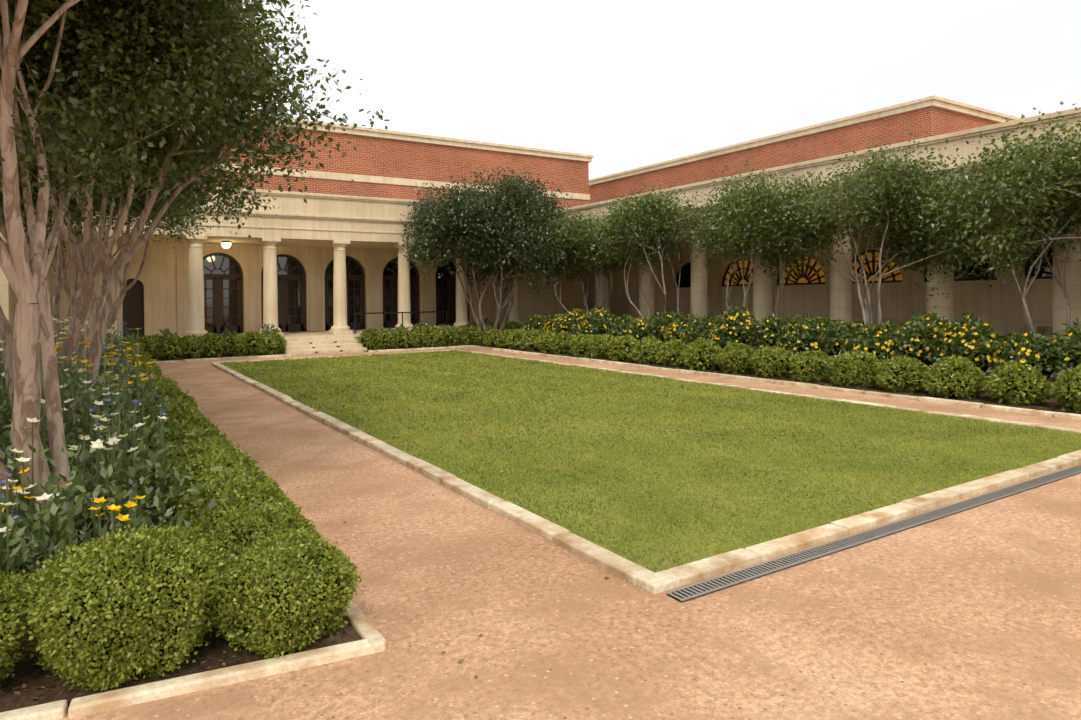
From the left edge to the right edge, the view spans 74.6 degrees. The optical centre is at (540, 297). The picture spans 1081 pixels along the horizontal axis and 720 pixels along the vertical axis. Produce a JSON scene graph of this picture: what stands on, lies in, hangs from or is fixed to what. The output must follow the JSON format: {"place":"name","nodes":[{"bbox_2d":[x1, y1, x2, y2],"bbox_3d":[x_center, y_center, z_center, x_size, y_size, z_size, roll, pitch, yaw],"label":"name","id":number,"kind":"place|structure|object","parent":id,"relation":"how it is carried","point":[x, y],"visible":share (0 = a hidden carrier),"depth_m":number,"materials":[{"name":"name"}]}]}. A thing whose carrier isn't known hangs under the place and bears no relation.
{"place":"outdoors","nodes":[
{"label":"outdoors","id":0,"kind":"place"},
{"bbox_2d":[59,347,1080,719],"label":"gravel path","id":1,"kind":"structure","parent":0,"point":[971,613],"depth_m":3.85,"materials":[{"name":"beige gravel"}]},
{"bbox_2d":[0,95,1080,377],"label":"building shell","id":2,"kind":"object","parent":1,"relation":"on","point":[368,209],"visible":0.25,"depth_m":26.77,"materials":[{"name":"stone"}]},
{"bbox_2d":[221,241,230,247],"bbox_3d":[-10.847,-1.807,24.483,0.340,0.255,0.340,-1,0,-32],"label":"ceiling light","id":3,"kind":"object","parent":2,"relation":"attached to","point":[225,244],"visible":1,"depth_m":24.36,"materials":[{"name":"beige glass"}]},
{"bbox_2d":[101,232,522,341],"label":"portico columns","id":4,"kind":"structure","parent":2,"relation":"on","point":[196,323],"depth_m":24.67,"materials":[{"name":"beige stone"}]},
{"bbox_2d":[309,311,447,352],"bbox_3d":[-5.357,1.153,24.701,5.350,1.220,1.528,-1,0,-32],"label":"handrail","id":5,"kind":"object","parent":2,"relation":"on","point":[387,313],"visible":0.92,"depth_m":25.43,"materials":[{"name":"metal"}]},
{"bbox_2d":[122,242,1052,336],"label":"doors and windows","id":6,"kind":"structure","parent":2,"relation":"attached to","point":[223,291],"depth_m":26.78,"materials":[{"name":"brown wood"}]},
{"bbox_2d":[595,204,1080,350],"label":"columns","id":7,"kind":"structure","parent":2,"relation":"on","point":[841,296],"depth_m":18.64,"materials":[{"name":"stone"}]},
{"bbox_2d":[0,343,1080,711],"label":"soil bed","id":8,"kind":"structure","parent":1,"relation":"on","point":[30,683],"depth_m":3.46,"materials":[{"name":"brown soil"}]},
{"bbox_2d":[2,169,213,327],"bbox_3d":[-11.611,-1.262,17.729,6.172,6.403,7.430,-1,0,-32],"label":"tree","id":9,"kind":"object","parent":8,"relation":"on","point":[71,299],"visible":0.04,"depth_m":17.91,"materials":[{"name":"green plant"}]},
{"bbox_2d":[0,134,251,354],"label":"tree","id":10,"kind":"object","parent":8,"relation":"on","point":[134,212],"visible":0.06,"depth_m":13.66,"materials":[{"name":"green plant"}]},
{"bbox_2d":[0,314,271,583],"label":"perennial foliage","id":11,"kind":"object","parent":8,"relation":"on","point":[112,450],"visible":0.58,"depth_m":5.29,"materials":[{"name":"green plant"}]},
{"bbox_2d":[0,62,279,378],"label":"tree","id":12,"kind":"object","parent":8,"relation":"on","point":[207,181],"visible":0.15,"depth_m":11.21,"materials":[{"name":"green plant"}]},
{"bbox_2d":[0,0,310,549],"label":"tree","id":13,"kind":"object","parent":8,"relation":"on","point":[27,279],"visible":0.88,"depth_m":5.44,"materials":[{"name":"green plant"}]},
{"bbox_2d":[0,345,364,690],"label":"boxwood hedge","id":14,"kind":"object","parent":8,"relation":"on","point":[122,601],"visible":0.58,"depth_m":3.40,"materials":[{"name":"green plant"}]},
{"bbox_2d":[0,0,388,451],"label":"tree","id":15,"kind":"object","parent":8,"relation":"on","point":[269,85],"visible":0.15,"depth_m":8.18,"materials":[{"name":"green plant"}]},
{"bbox_2d":[112,321,522,360],"bbox_3d":[-6.380,1.451,23.635,13.737,0.960,1.070,-1,0,-32],"label":"boxwood hedge","id":16,"kind":"object","parent":8,"relation":"on","point":[169,346],"visible":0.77,"depth_m":21.99,"materials":[{"name":"green plant"}]},
{"bbox_2d":[129,317,506,340],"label":"portico bed plants","id":17,"kind":"object","parent":8,"relation":"on","point":[267,329],"visible":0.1,"depth_m":22.65,"materials":[{"name":"green plant"}]},
{"bbox_2d":[387,163,590,331],"bbox_3d":[-2.046,-1.572,26.270,7.597,6.854,7.396,-1,0,-32],"label":"tree","id":18,"kind":"object","parent":8,"relation":"on","point":[492,230],"visible":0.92,"depth_m":24.88,"materials":[{"name":"green plant"}]},
{"bbox_2d":[535,206,653,318],"bbox_3d":[1.567,-0.781,25.722,4.654,5.144,5.369,-1,0,-32],"label":"tree","id":19,"kind":"object","parent":8,"relation":"on","point":[580,229],"visible":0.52,"depth_m":24.56,"materials":[{"name":"green plant"}]},
{"bbox_2d":[584,180,718,316],"bbox_3d":[3.576,-0.948,22.595,4.879,5.430,4.769,-1,0,-32],"label":"tree","id":20,"kind":"object","parent":8,"relation":"on","point":[644,224],"visible":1,"depth_m":21.84,"materials":[{"name":"green plant"}]},
{"bbox_2d":[682,157,859,323],"bbox_3d":[6.204,-1.090,19.352,4.039,5.654,5.183,-1,0,-7],"label":"tree","id":21,"kind":"object","parent":8,"relation":"on","point":[746,215],"visible":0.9,"depth_m":18.18,"materials":[{"name":"green plant"}]},
{"bbox_2d":[483,328,1080,412],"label":"hedge box balls","id":22,"kind":"object","parent":8,"relation":"on","point":[1010,383],"visible":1,"depth_m":13.78,"materials":[{"name":"green plant"}]},
{"bbox_2d":[521,305,1080,378],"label":"flowering shrubs","id":23,"kind":"object","parent":8,"relation":"on","point":[977,344],"visible":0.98,"depth_m":14.80,"materials":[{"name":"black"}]},
{"bbox_2d":[775,131,1001,330],"bbox_3d":[7.901,-0.956,16.405,4.697,5.345,5.233,-1,0,9],"label":"tree","id":24,"kind":"object","parent":8,"relation":"on","point":[883,188],"visible":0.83,"depth_m":15.75,"materials":[{"name":"green plant"}]},
{"bbox_2d":[890,101,1080,380],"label":"tree","id":25,"kind":"object","parent":8,"relation":"on","point":[1029,182],"visible":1,"depth_m":13.09,"materials":[{"name":"green plant"}]},
{"bbox_2d":[0,345,1080,719],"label":"stone kerbs","id":26,"kind":"structure","parent":1,"relation":"on","point":[566,539],"depth_m":5.13,"materials":[{"name":"beige stone"}]},
{"bbox_2d":[206,362,1048,677],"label":"fallen leaves","id":27,"kind":"object","parent":1,"relation":"on","point":[432,494],"visible":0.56,"depth_m":4.04,"materials":[{"name":"brown plant"}]},
{"bbox_2d":[666,464,1080,602],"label":"drain grate","id":28,"kind":"object","parent":1,"relation":"in","point":[707,587],"visible":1,"depth_m":4.99,"materials":[{"name":"grey metal"}]},
{"bbox_2d":[220,350,1080,572],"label":"lawn","id":29,"kind":"structure","parent":0,"point":[654,474],"depth_m":8.18,"materials":[{"name":"green plant"}]},
{"bbox_2d":[230,0,1080,179],"label":"sky","id":30,"kind":"structure","parent":0,"point":[626,84],"materials":[{"name":"white"}]}
]}

